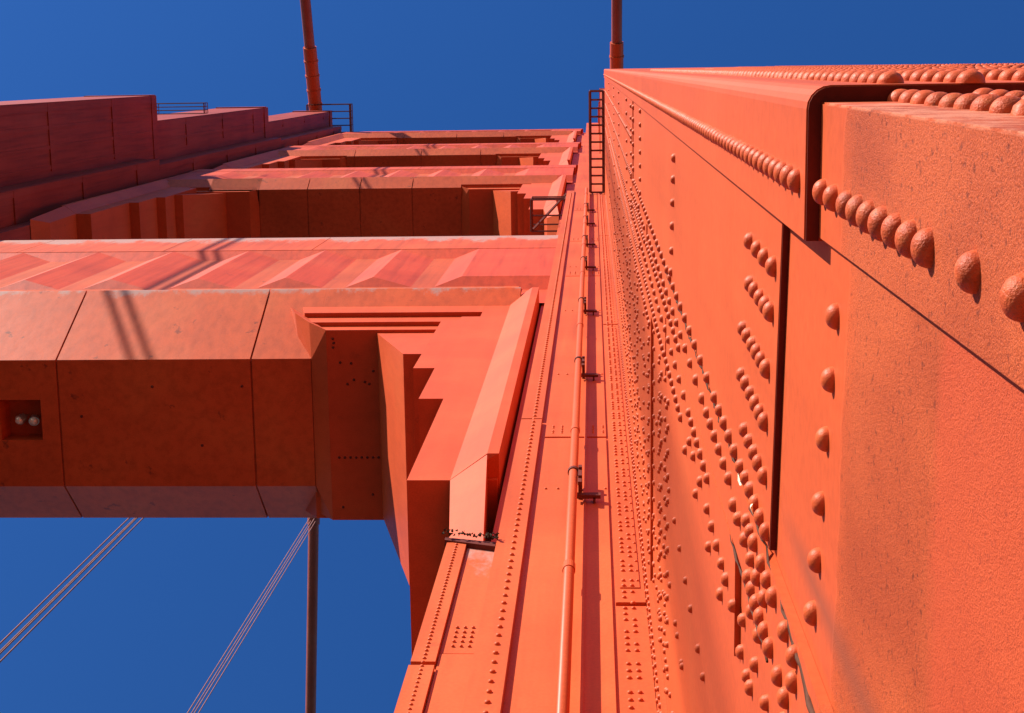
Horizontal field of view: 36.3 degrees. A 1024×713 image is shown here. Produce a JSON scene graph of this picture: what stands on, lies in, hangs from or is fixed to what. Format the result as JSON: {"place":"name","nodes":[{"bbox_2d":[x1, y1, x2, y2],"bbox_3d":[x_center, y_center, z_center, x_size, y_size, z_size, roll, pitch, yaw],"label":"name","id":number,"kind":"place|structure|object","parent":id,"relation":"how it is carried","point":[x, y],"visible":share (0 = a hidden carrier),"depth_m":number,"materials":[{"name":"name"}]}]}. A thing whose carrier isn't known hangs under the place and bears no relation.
{"place":"outdoors","nodes":[
{"label":"outdoors","id":0,"kind":"place"},
{"bbox_2d":[0,0,1023,712],"label":"sky","id":1,"kind":"structure","parent":0,"point":[147,628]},
{"bbox_3d":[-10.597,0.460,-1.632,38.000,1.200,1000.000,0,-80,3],"label":"sidewalk","id":2,"kind":"structure","parent":0,"visible":0},
{"bbox_2d":[0,95,341,239],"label":"tower leg","id":3,"kind":"object","parent":2,"relation":"on","point":[55,153],"visible":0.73,"depth_m":75.10,"materials":[{"name":"metal"}]},
{"bbox_2d":[157,102,207,114],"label":"access platform","id":4,"kind":"structure","parent":3,"relation":"attached to","point":[204,106],"depth_m":84.17,"materials":[{"name":"metal"}]},
{"bbox_2d":[300,0,321,712],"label":"cable","id":5,"kind":"object","parent":3,"relation":"on","point":[312,75],"visible":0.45,"depth_m":139.00,"materials":[{"name":"metal"}]},
{"bbox_2d":[0,518,143,661],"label":"suspender hanger","id":6,"kind":"object","parent":5,"relation":"hanging from","point":[33,619],"visible":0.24,"depth_m":74.01,"materials":[{"name":"metal"}]},
{"bbox_2d":[187,518,319,712],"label":"suspender hanger","id":7,"kind":"object","parent":5,"relation":"hanging from","point":[310,521],"visible":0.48,"depth_m":114.62,"materials":[{"name":"metal"}]},
{"bbox_2d":[306,103,352,131],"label":"access platform","id":8,"kind":"structure","parent":3,"relation":"attached to","point":[350,111],"depth_m":141.26,"materials":[{"name":"metal"}]},
{"bbox_2d":[394,63,1023,712],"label":"tower leg","id":9,"kind":"object","parent":2,"relation":"on","point":[800,457],"visible":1,"depth_m":2.98,"materials":[{"name":"metal"}]},
{"bbox_2d":[0,235,557,654],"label":"portal strut","id":10,"kind":"object","parent":9,"relation":"attached to","point":[358,378],"visible":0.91,"depth_m":36.33,"materials":[{"name":"metal"}]},
{"bbox_2d":[15,413,27,424],"bbox_3d":[-11.519,1.453,36.736,0.266,0.541,0.253,0,-80,3],"label":"floodlight","id":11,"kind":"object","parent":10,"relation":"attached to","point":[20,419],"visible":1,"depth_m":36.52,"materials":[{"name":"glass"}]},
{"bbox_2d":[29,414,39,425],"bbox_3d":[-11.198,1.471,36.721,0.251,0.543,0.255,0,-80,3],"label":"floodlight","id":12,"kind":"object","parent":10,"relation":"attached to","point":[33,419],"visible":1,"depth_m":36.51,"materials":[{"name":"glass"}]},
{"bbox_2d":[30,165,577,239],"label":"portal strut","id":13,"kind":"object","parent":9,"relation":"attached to","point":[357,202],"visible":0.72,"depth_m":77.13,"materials":[{"name":"metal"}]},
{"bbox_2d":[214,142,580,168],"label":"portal strut","id":14,"kind":"object","parent":9,"relation":"attached to","point":[430,155],"visible":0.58,"depth_m":104.86,"materials":[{"name":"metal"}]},
{"bbox_2d":[302,129,582,145],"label":"portal strut","id":15,"kind":"object","parent":9,"relation":"attached to","point":[458,136],"visible":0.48,"depth_m":132.34,"materials":[{"name":"metal"}]},
{"bbox_2d":[442,528,498,539],"bbox_3d":[-0.308,1.304,11.426,0.436,0.190,0.062,0,-80,3],"label":"dirt clump","id":16,"kind":"object","parent":9,"relation":"on","point":[479,534],"visible":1,"depth_m":11.42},
{"bbox_2d":[530,193,566,231],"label":"access platform","id":17,"kind":"structure","parent":9,"relation":"attached to","point":[540,198],"depth_m":57.37,"materials":[{"name":"metal"}]},
{"bbox_2d":[555,187,600,712],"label":"drain pipe","id":18,"kind":"object","parent":9,"relation":"attached to","point":[565,636],"visible":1,"depth_m":11.83,"materials":[{"name":"metal"}]},
{"bbox_2d":[588,90,604,192],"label":"ladder","id":19,"kind":"structure","parent":9,"relation":"attached to","point":[602,142],"depth_m":42.47,"materials":[{"name":"metal"}]},
{"bbox_2d":[609,0,623,68],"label":"cable","id":20,"kind":"object","parent":9,"relation":"on","point":[616,56],"visible":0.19,"depth_m":137.53,"materials":[{"name":"metal"}]}
]}

